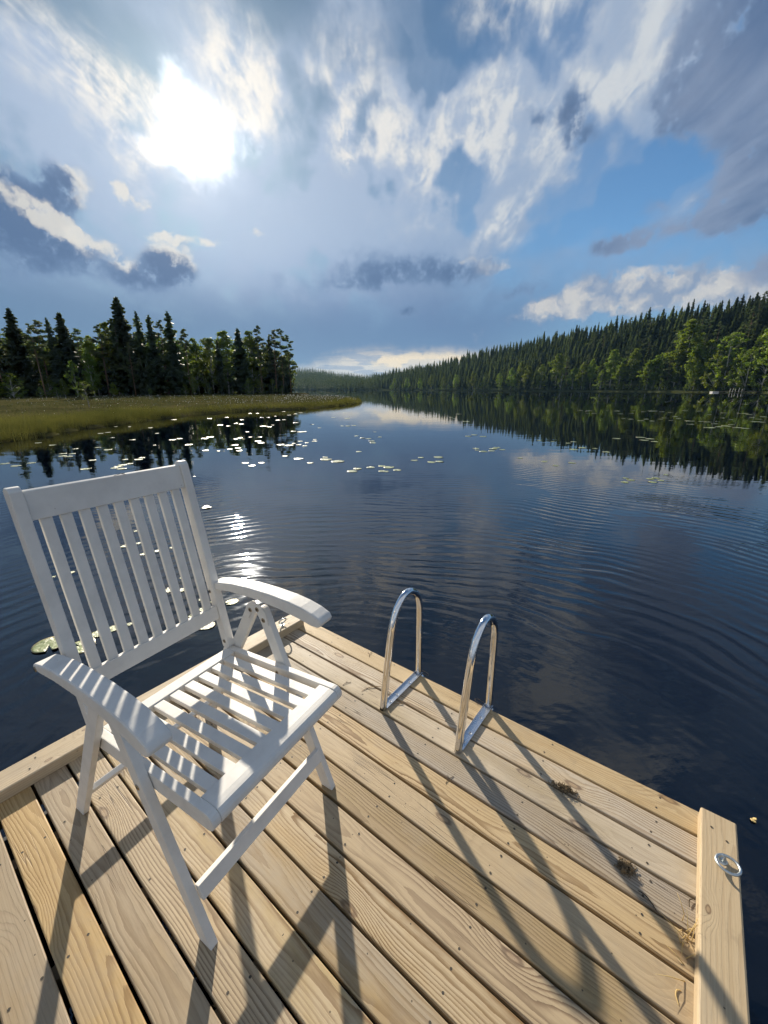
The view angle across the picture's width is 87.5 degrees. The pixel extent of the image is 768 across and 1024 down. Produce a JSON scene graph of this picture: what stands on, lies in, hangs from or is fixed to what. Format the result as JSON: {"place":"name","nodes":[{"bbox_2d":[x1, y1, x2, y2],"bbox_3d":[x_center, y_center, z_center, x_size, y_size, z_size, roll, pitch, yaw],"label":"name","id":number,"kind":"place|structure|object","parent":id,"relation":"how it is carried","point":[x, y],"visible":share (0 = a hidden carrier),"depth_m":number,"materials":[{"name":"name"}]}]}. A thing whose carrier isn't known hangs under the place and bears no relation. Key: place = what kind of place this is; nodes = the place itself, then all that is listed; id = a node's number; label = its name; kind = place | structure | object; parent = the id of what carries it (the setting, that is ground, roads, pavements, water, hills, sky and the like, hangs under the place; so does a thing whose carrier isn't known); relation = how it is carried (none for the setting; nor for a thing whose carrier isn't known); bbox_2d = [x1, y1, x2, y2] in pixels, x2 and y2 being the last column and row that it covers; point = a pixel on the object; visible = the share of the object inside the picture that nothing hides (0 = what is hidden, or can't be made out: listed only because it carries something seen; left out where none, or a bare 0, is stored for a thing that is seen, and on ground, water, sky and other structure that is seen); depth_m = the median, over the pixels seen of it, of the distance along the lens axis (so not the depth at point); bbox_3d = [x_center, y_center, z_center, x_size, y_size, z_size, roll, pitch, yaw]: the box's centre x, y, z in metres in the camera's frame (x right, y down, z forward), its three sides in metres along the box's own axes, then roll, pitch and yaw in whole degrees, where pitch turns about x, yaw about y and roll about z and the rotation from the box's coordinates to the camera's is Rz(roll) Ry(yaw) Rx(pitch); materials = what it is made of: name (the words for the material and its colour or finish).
{"place":"outdoors","nodes":[
{"label":"outdoors","id":0,"kind":"place"},
{"bbox_2d":[0,392,362,442],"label":"bog ground","id":1,"kind":"structure","parent":0,"point":[37,400],"depth_m":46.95,"materials":[{"name":"plant"}]},
{"bbox_2d":[0,349,12,386],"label":"spruce tree","id":2,"kind":"object","parent":1,"relation":"on","point":[3,362],"visible":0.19,"depth_m":89.85,"materials":[{"name":"green plant"}]},
{"bbox_2d":[0,372,28,397],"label":"birch tree","id":3,"kind":"object","parent":1,"relation":"on","point":[4,384],"visible":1,"depth_m":74.32,"materials":[{"name":"green plant"}]},
{"bbox_2d":[0,308,42,396],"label":"spruce tree","id":4,"kind":"object","parent":1,"relation":"on","point":[19,363],"visible":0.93,"depth_m":82.30,"materials":[{"name":"green plant"}]},
{"bbox_2d":[19,323,51,396],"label":"pine tree","id":5,"kind":"object","parent":1,"relation":"on","point":[34,347],"visible":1,"depth_m":81.36,"materials":[{"name":"green plant"}]},
{"bbox_2d":[25,338,51,386],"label":"birch tree","id":6,"kind":"object","parent":1,"relation":"on","point":[41,365],"visible":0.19,"depth_m":91.66,"materials":[{"name":"green plant"}]},
{"bbox_2d":[22,320,63,388],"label":"pine tree","id":7,"kind":"object","parent":1,"relation":"on","point":[38,323],"visible":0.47,"depth_m":88.84,"materials":[{"name":"green plant"}]},
{"bbox_2d":[38,375,58,396],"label":"birch tree","id":8,"kind":"object","parent":1,"relation":"on","point":[51,385],"visible":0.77,"depth_m":86.49,"materials":[{"name":"green plant"}]},
{"bbox_2d":[44,317,71,395],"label":"spruce tree","id":9,"kind":"object","parent":1,"relation":"on","point":[57,374],"visible":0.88,"depth_m":89.15,"materials":[{"name":"green plant"}]},
{"bbox_2d":[63,360,82,396],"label":"birch tree","id":10,"kind":"object","parent":1,"relation":"on","point":[76,377],"visible":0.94,"depth_m":84.30,"materials":[{"name":"green plant"}]},
{"bbox_2d":[53,312,99,395],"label":"spruce tree","id":11,"kind":"object","parent":1,"relation":"on","point":[66,345],"visible":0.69,"depth_m":91.48,"materials":[{"name":"green plant"}]},
{"bbox_2d":[70,328,97,364],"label":"pine tree","id":12,"kind":"object","parent":1,"relation":"on","point":[77,338],"visible":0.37,"depth_m":96.55,"materials":[{"name":"green plant"}]},
{"bbox_2d":[78,381,96,406],"bbox_3d":[-29.146,-11.373,39.502,1.441,2.854,1.483,-13,21,-36],"label":"bog pine","id":13,"kind":"object","parent":1,"relation":"on","point":[85,386],"visible":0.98,"depth_m":39.27,"materials":[{"name":"plant"}]},
{"bbox_2d":[80,349,100,391],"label":"birch tree","id":14,"kind":"object","parent":1,"relation":"on","point":[94,379],"visible":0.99,"depth_m":88.69,"materials":[{"name":"green plant"}]},
{"bbox_2d":[78,335,109,395],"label":"birch tree","id":15,"kind":"object","parent":1,"relation":"on","point":[87,344],"visible":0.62,"depth_m":96.46,"materials":[{"name":"green plant"}]},
{"bbox_2d":[86,324,110,395],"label":"pine tree","id":16,"kind":"object","parent":1,"relation":"on","point":[101,349],"visible":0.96,"depth_m":93.22,"materials":[{"name":"green plant"}]},
{"bbox_2d":[97,359,111,394],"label":"spruce tree","id":17,"kind":"object","parent":1,"relation":"on","point":[104,391],"visible":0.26,"depth_m":108.29,"materials":[{"name":"green plant"}]},
{"bbox_2d":[96,322,114,379],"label":"birch tree","id":18,"kind":"object","parent":1,"relation":"on","point":[104,327],"visible":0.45,"depth_m":99.50,"materials":[{"name":"green plant"}]},
{"bbox_2d":[107,326,136,395],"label":"spruce tree","id":19,"kind":"object","parent":1,"relation":"on","point":[118,371],"visible":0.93,"depth_m":93.92,"materials":[{"name":"green plant"}]},
{"bbox_2d":[103,296,148,395],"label":"spruce tree","id":20,"kind":"object","parent":1,"relation":"on","point":[119,322],"visible":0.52,"depth_m":96.05,"materials":[{"name":"green plant"}]},
{"bbox_2d":[121,342,139,393],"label":"pine tree","id":21,"kind":"object","parent":1,"relation":"on","point":[129,371],"visible":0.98,"depth_m":93.13,"materials":[{"name":"green plant"}]},
{"bbox_2d":[137,354,149,395],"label":"spruce tree","id":22,"kind":"object","parent":1,"relation":"on","point":[144,387],"visible":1,"depth_m":93.88,"materials":[{"name":"green plant"}]},
{"bbox_2d":[132,311,158,391],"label":"spruce tree","id":23,"kind":"object","parent":1,"relation":"on","point":[141,350],"visible":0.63,"depth_m":103.00,"materials":[{"name":"green plant"}]},
{"bbox_2d":[145,314,167,394],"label":"spruce tree","id":24,"kind":"object","parent":1,"relation":"on","point":[153,353],"visible":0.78,"depth_m":107.82,"materials":[{"name":"green plant"}]},
{"bbox_2d":[152,320,169,394],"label":"pine tree","id":25,"kind":"object","parent":1,"relation":"on","point":[162,340],"visible":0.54,"depth_m":110.03,"materials":[{"name":"green plant"}]},
{"bbox_2d":[0,393,353,435],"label":"bog grass","id":26,"kind":"structure","parent":1,"relation":"on","point":[185,398],"depth_m":54.91,"materials":[{"name":"plant"}]},
{"bbox_2d":[161,311,192,394],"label":"spruce tree","id":27,"kind":"object","parent":1,"relation":"on","point":[175,374],"visible":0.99,"depth_m":107.97,"materials":[{"name":"green plant"}]},
{"bbox_2d":[9,394,353,413],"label":"cotton grass","id":28,"kind":"structure","parent":1,"relation":"on","point":[229,395],"depth_m":62.35,"materials":[{"name":"plant"}]},
{"bbox_2d":[176,329,191,394],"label":"pine tree","id":29,"kind":"object","parent":1,"relation":"on","point":[186,343],"visible":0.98,"depth_m":108.86,"materials":[{"name":"green plant"}]},
{"bbox_2d":[189,375,197,394],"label":"birch tree","id":30,"kind":"object","parent":1,"relation":"on","point":[193,387],"visible":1,"depth_m":109.10,"materials":[{"name":"green plant"}]},
{"bbox_2d":[183,338,211,392],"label":"birch tree","id":31,"kind":"object","parent":1,"relation":"on","point":[193,351],"visible":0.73,"depth_m":117.56,"materials":[{"name":"green plant"}]},
{"bbox_2d":[195,337,226,393],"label":"birch tree","id":32,"kind":"object","parent":1,"relation":"on","point":[207,343],"visible":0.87,"depth_m":117.05,"materials":[{"name":"green plant"}]},
{"bbox_2d":[215,339,229,393],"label":"spruce tree","id":33,"kind":"object","parent":1,"relation":"on","point":[222,383],"visible":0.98,"depth_m":117.67,"materials":[{"name":"green plant"}]},
{"bbox_2d":[211,330,243,393],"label":"birch tree","id":34,"kind":"object","parent":1,"relation":"on","point":[225,340],"visible":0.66,"depth_m":123.48,"materials":[{"name":"green plant"}]},
{"bbox_2d":[226,328,254,393],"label":"spruce tree","id":35,"kind":"object","parent":1,"relation":"on","point":[242,372],"visible":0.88,"depth_m":125.43,"materials":[{"name":"green plant"}]},
{"bbox_2d":[242,331,268,392],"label":"birch tree","id":36,"kind":"object","parent":1,"relation":"on","point":[246,345],"visible":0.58,"depth_m":131.53,"materials":[{"name":"green plant"}]},
{"bbox_2d":[249,351,262,393],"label":"spruce tree","id":37,"kind":"object","parent":1,"relation":"on","point":[255,390],"visible":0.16,"depth_m":140.85,"materials":[{"name":"green plant"}]},
{"bbox_2d":[248,325,269,393],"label":"pine tree","id":38,"kind":"object","parent":1,"relation":"on","point":[257,341],"visible":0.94,"depth_m":129.39,"materials":[{"name":"green plant"}]},
{"bbox_2d":[259,351,278,393],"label":"spruce tree","id":39,"kind":"object","parent":1,"relation":"on","point":[262,365],"visible":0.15,"depth_m":140.88,"materials":[{"name":"green plant"}]},
{"bbox_2d":[263,334,280,389],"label":"spruce tree","id":40,"kind":"object","parent":1,"relation":"on","point":[271,376],"visible":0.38,"depth_m":136.82,"materials":[{"name":"green plant"}]},
{"bbox_2d":[262,329,286,393],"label":"pine tree","id":41,"kind":"object","parent":1,"relation":"on","point":[271,366],"visible":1,"depth_m":132.43,"materials":[{"name":"green plant"}]},
{"bbox_2d":[275,358,284,392],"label":"spruce tree","id":42,"kind":"object","parent":1,"relation":"on","point":[279,376],"visible":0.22,"depth_m":149.65,"materials":[{"name":"green plant"}]},
{"bbox_2d":[272,328,291,389],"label":"pine tree","id":43,"kind":"object","parent":1,"relation":"on","point":[282,347],"visible":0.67,"depth_m":135.75,"materials":[{"name":"green plant"}]},
{"bbox_2d":[280,334,297,392],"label":"pine tree","id":44,"kind":"object","parent":1,"relation":"on","point":[290,354],"visible":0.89,"depth_m":139.91,"materials":[{"name":"green plant"}]},
{"bbox_2d":[284,353,294,391],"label":"spruce tree","id":45,"kind":"object","parent":1,"relation":"on","point":[287,378],"visible":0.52,"depth_m":152.64,"materials":[{"name":"green plant"}]},
{"bbox_2d":[0,390,767,1023],"bbox_3d":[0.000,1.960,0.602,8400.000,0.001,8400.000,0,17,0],"label":"lake water","id":46,"kind":"structure","parent":0,"point":[632,630],"depth_m":5.10,"materials":[{"name":"blue liquid"}]},
{"bbox_2d":[31,636,57,652],"bbox_3d":[-2.803,1.106,3.355,0.230,0.015,0.247,-11,19,-36],"label":"lily pad","id":47,"kind":"object","parent":46,"relation":"on","point":[41,645],"visible":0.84,"depth_m":3.34,"materials":[{"name":"plant"}]},
{"bbox_2d":[75,637,95,653],"bbox_3d":[-2.518,1.107,3.337,0.211,0.024,0.205,4,18,13],"label":"lily pad","id":48,"kind":"object","parent":46,"relation":"on","point":[80,648],"visible":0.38,"depth_m":3.33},
{"bbox_2d":[0,615,749,1023],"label":"floating dock","id":49,"kind":"object","parent":46,"relation":"on","point":[488,883],"visible":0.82,"depth_m":1.35,"materials":[{"name":"brown wood"}]},
{"bbox_2d":[3,460,341,949],"bbox_3d":[-0.693,0.544,1.422,0.910,1.325,0.687,10,20,29],"label":"garden chair","id":50,"kind":"object","parent":49,"relation":"on","point":[131,733],"visible":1,"depth_m":1.36,"materials":[{"name":"white paint"}]},
{"bbox_2d":[380,587,497,753],"bbox_3d":[0.298,1.348,2.237,0.472,1.910,0.472,13,21,36],"label":"bathing ladder","id":51,"kind":"object","parent":49,"relation":"attached to","point":[463,738],"visible":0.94,"depth_m":2.01,"materials":[{"name":"metal"}]},
{"bbox_2d":[548,780,579,798],"bbox_3d":[0.750,1.147,1.674,0.127,0.032,0.056,11,20,31],"label":"moss clump","id":52,"kind":"object","parent":49,"relation":"on","point":[566,789],"visible":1,"depth_m":1.67,"materials":[{"name":"plant"}]},
{"bbox_2d":[614,856,640,880],"bbox_3d":[0.843,1.232,1.397,0.077,0.030,0.071,2,17,7],"label":"moss clump","id":53,"kind":"object","parent":49,"relation":"on","point":[626,867],"visible":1,"depth_m":1.39,"materials":[{"name":"plant"}]},
{"bbox_2d":[658,893,697,981],"bbox_3d":[0.878,1.263,1.199,0.113,0.082,0.272,13,21,36],"label":"straw tuft","id":54,"kind":"object","parent":49,"relation":"on","point":[692,928],"visible":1,"depth_m":1.22,"materials":[{"name":"plant"}]},
{"bbox_2d":[0,0,767,377],"label":"sky","id":55,"kind":"structure","parent":0,"point":[382,186],"materials":[{"name":"blue"}]},
{"bbox_2d":[292,325,767,392],"bbox_3d":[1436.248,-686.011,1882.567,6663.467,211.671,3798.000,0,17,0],"label":"hillside","id":56,"kind":"structure","parent":0,"point":[625,389],"depth_m":340.43,"materials":[{"name":"plant"}]},
{"bbox_2d":[234,366,378,389],"bbox_3d":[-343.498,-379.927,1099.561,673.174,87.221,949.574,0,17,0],"label":"ridge forest","id":57,"kind":"object","parent":56,"relation":"on","point":[328,380],"visible":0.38,"depth_m":829.55,"materials":[{"name":"plant"}]},
{"bbox_2d":[469,371,477,389],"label":"birch tree","id":58,"kind":"object","parent":56,"relation":"on","point":[473,377],"visible":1,"depth_m":472.32,"materials":[{"name":"green plant"}]},
{"bbox_2d":[505,368,516,386],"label":"birch tree","id":59,"kind":"object","parent":56,"relation":"on","point":[512,381],"visible":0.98,"depth_m":423.81,"materials":[{"name":"green plant"}]},
{"bbox_2d":[513,361,525,382],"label":"birch tree","id":60,"kind":"object","parent":56,"relation":"on","point":[522,371],"visible":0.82,"depth_m":411.13,"materials":[{"name":"green plant"}]},
{"bbox_2d":[521,366,534,385],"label":"birch tree","id":61,"kind":"object","parent":56,"relation":"on","point":[525,374],"visible":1,"depth_m":398.05,"materials":[{"name":"green plant"}]},
{"bbox_2d":[535,364,546,386],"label":"birch tree","id":62,"kind":"object","parent":56,"relation":"on","point":[542,375],"visible":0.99,"depth_m":387.53,"materials":[{"name":"green plant"}]},
{"bbox_2d":[547,354,565,384],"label":"birch tree","id":63,"kind":"object","parent":56,"relation":"on","point":[558,366],"visible":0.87,"depth_m":372.29,"materials":[{"name":"green plant"}]},
{"bbox_2d":[553,368,566,389],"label":"birch tree","id":64,"kind":"object","parent":56,"relation":"on","point":[563,372],"visible":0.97,"depth_m":364.41,"materials":[{"name":"green plant"}]},
{"bbox_2d":[370,300,759,389],"bbox_3d":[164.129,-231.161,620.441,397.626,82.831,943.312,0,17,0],"label":"hillside forest","id":65,"kind":"object","parent":56,"relation":"on","point":[527,353],"visible":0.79,"depth_m":490.30,"materials":[{"name":"plant"}]},
{"bbox_2d":[565,368,579,386],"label":"birch tree","id":66,"kind":"object","parent":56,"relation":"on","point":[574,376],"visible":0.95,"depth_m":354.69,"materials":[{"name":"green plant"}]},
{"bbox_2d":[575,361,587,388],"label":"birch tree","id":67,"kind":"object","parent":56,"relation":"on","point":[584,368],"visible":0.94,"depth_m":344.25,"materials":[{"name":"green plant"}]},
{"bbox_2d":[587,359,598,387],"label":"birch tree","id":68,"kind":"object","parent":56,"relation":"on","point":[591,371],"visible":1,"depth_m":335.79,"materials":[{"name":"green plant"}]},
{"bbox_2d":[592,369,607,388],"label":"birch tree","id":69,"kind":"object","parent":56,"relation":"on","point":[599,378],"visible":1,"depth_m":325.83,"materials":[{"name":"green plant"}]},
{"bbox_2d":[604,349,625,387],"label":"birch tree","id":70,"kind":"object","parent":56,"relation":"on","point":[611,364],"visible":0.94,"depth_m":319.06,"materials":[{"name":"green plant"}]},
{"bbox_2d":[611,363,628,386],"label":"birch tree","id":71,"kind":"object","parent":56,"relation":"on","point":[619,372],"visible":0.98,"depth_m":309.88,"materials":[{"name":"green plant"}]},
{"bbox_2d":[623,348,644,387],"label":"birch tree","id":72,"kind":"object","parent":56,"relation":"on","point":[634,355],"visible":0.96,"depth_m":302.09,"materials":[{"name":"green plant"}]},
{"bbox_2d":[642,307,651,332],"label":"spruce tree","id":73,"kind":"object","parent":56,"relation":"on","point":[648,318],"visible":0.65,"depth_m":415.14,"materials":[{"name":"green plant"}]},
{"bbox_2d":[636,360,659,389],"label":"birch tree","id":74,"kind":"object","parent":56,"relation":"on","point":[647,368],"visible":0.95,"depth_m":288.67,"materials":[{"name":"green plant"}]},
{"bbox_2d":[651,322,658,345],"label":"spruce tree","id":75,"kind":"object","parent":56,"relation":"on","point":[655,334],"visible":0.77,"depth_m":369.80,"materials":[{"name":"green plant"}]},
{"bbox_2d":[646,355,664,387],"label":"birch tree","id":76,"kind":"object","parent":56,"relation":"on","point":[658,361],"visible":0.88,"depth_m":285.87,"materials":[{"name":"green plant"}]},
{"bbox_2d":[659,356,674,379],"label":"pine tree","id":77,"kind":"object","parent":56,"relation":"on","point":[667,369],"visible":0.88,"depth_m":277.33,"materials":[{"name":"green plant"}]},
{"bbox_2d":[666,305,674,334],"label":"spruce tree","id":78,"kind":"object","parent":56,"relation":"on","point":[671,319],"visible":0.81,"depth_m":381.49,"materials":[{"name":"green plant"}]},
{"bbox_2d":[664,346,687,386],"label":"birch tree","id":79,"kind":"object","parent":56,"relation":"on","point":[681,373],"visible":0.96,"depth_m":271.42,"materials":[{"name":"green plant"}]},
{"bbox_2d":[660,319,705,383],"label":"birch tree","id":80,"kind":"object","parent":56,"relation":"on","point":[692,330],"visible":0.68,"depth_m":267.65,"materials":[{"name":"green plant"}]},
{"bbox_2d":[687,362,702,387],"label":"birch tree","id":81,"kind":"object","parent":56,"relation":"on","point":[696,374],"visible":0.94,"depth_m":256.19,"materials":[{"name":"green plant"}]},
{"bbox_2d":[684,344,706,386],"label":"birch tree","id":82,"kind":"object","parent":56,"relation":"on","point":[689,367],"visible":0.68,"depth_m":259.03,"materials":[{"name":"green plant"}]},
{"bbox_2d":[696,362,708,389],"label":"birch tree","id":83,"kind":"object","parent":56,"relation":"on","point":[704,367],"visible":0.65,"depth_m":252.85,"materials":[{"name":"green plant"}]},
{"bbox_2d":[687,339,729,377],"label":"birch tree","id":84,"kind":"object","parent":56,"relation":"on","point":[713,347],"visible":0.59,"depth_m":254.43,"materials":[{"name":"green plant"}]},
{"bbox_2d":[708,310,719,338],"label":"spruce tree","id":85,"kind":"object","parent":56,"relation":"on","point":[714,323],"visible":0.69,"depth_m":331.28,"materials":[{"name":"green plant"}]},
{"bbox_2d":[699,350,735,390],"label":"birch tree","id":86,"kind":"object","parent":56,"relation":"on","point":[723,368],"visible":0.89,"depth_m":243.60,"materials":[{"name":"green plant"}]},
{"bbox_2d":[715,309,725,336],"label":"spruce tree","id":87,"kind":"object","parent":56,"relation":"on","point":[722,318],"visible":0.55,"depth_m":326.94,"materials":[{"name":"green plant"}]},
{"bbox_2d":[717,326,726,348],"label":"spruce tree","id":88,"kind":"object","parent":56,"relation":"on","point":[723,333],"visible":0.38,"depth_m":299.02,"materials":[{"name":"green plant"}]},
{"bbox_2d":[722,306,732,330],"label":"spruce tree","id":89,"kind":"object","parent":56,"relation":"on","point":[728,319],"visible":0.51,"depth_m":322.41,"materials":[{"name":"green plant"}]},
{"bbox_2d":[725,320,735,340],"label":"spruce tree","id":90,"kind":"object","parent":56,"relation":"on","point":[732,327],"visible":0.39,"depth_m":304.01,"materials":[{"name":"green plant"}]},
{"bbox_2d":[707,332,755,387],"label":"birch tree","id":91,"kind":"object","parent":56,"relation":"on","point":[732,342],"visible":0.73,"depth_m":240.35,"materials":[{"name":"green plant"}]},
{"bbox_2d":[724,349,751,390],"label":"birch tree","id":92,"kind":"object","parent":56,"relation":"on","point":[730,383],"visible":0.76,"depth_m":232.58,"materials":[{"name":"green plant"}]},
{"bbox_2d":[735,306,744,329],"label":"spruce tree","id":93,"kind":"object","parent":56,"relation":"on","point":[740,319],"visible":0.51,"depth_m":313.89,"materials":[{"name":"green plant"}]},
{"bbox_2d":[734,321,750,338],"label":"pine tree","id":94,"kind":"object","parent":56,"relation":"on","point":[745,325],"visible":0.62,"depth_m":283.77,"materials":[{"name":"green plant"}]},
{"bbox_2d":[728,346,762,390],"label":"birch tree","id":95,"kind":"object","parent":56,"relation":"on","point":[754,353],"visible":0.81,"depth_m":226.20,"materials":[{"name":"green plant"}]},
{"bbox_2d":[740,306,761,333],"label":"pine tree","id":96,"kind":"object","parent":56,"relation":"on","point":[751,316],"visible":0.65,"depth_m":293.75,"materials":[{"name":"green plant"}]},
{"bbox_2d":[744,302,757,334],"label":"spruce tree","id":97,"kind":"object","parent":56,"relation":"on","point":[755,304],"visible":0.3,"depth_m":306.54,"materials":[{"name":"green plant"}]},
{"bbox_2d":[735,328,767,377],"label":"birch tree","id":98,"kind":"object","parent":56,"relation":"on","point":[764,337],"visible":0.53,"depth_m":225.44,"materials":[{"name":"green plant"}]},
{"bbox_2d":[749,323,759,348],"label":"spruce tree","id":99,"kind":"object","parent":56,"relation":"on","point":[754,335],"visible":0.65,"depth_m":276.19,"materials":[{"name":"green plant"}]},
{"bbox_2d":[743,341,767,387],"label":"birch tree","id":100,"kind":"object","parent":56,"relation":"on","point":[758,363],"visible":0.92,"depth_m":220.26,"materials":[{"name":"green plant"}]},
{"bbox_2d":[760,307,767,332],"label":"spruce tree","id":101,"kind":"object","parent":56,"relation":"on","point":[764,319],"visible":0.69,"depth_m":300.38,"materials":[{"name":"green plant"}]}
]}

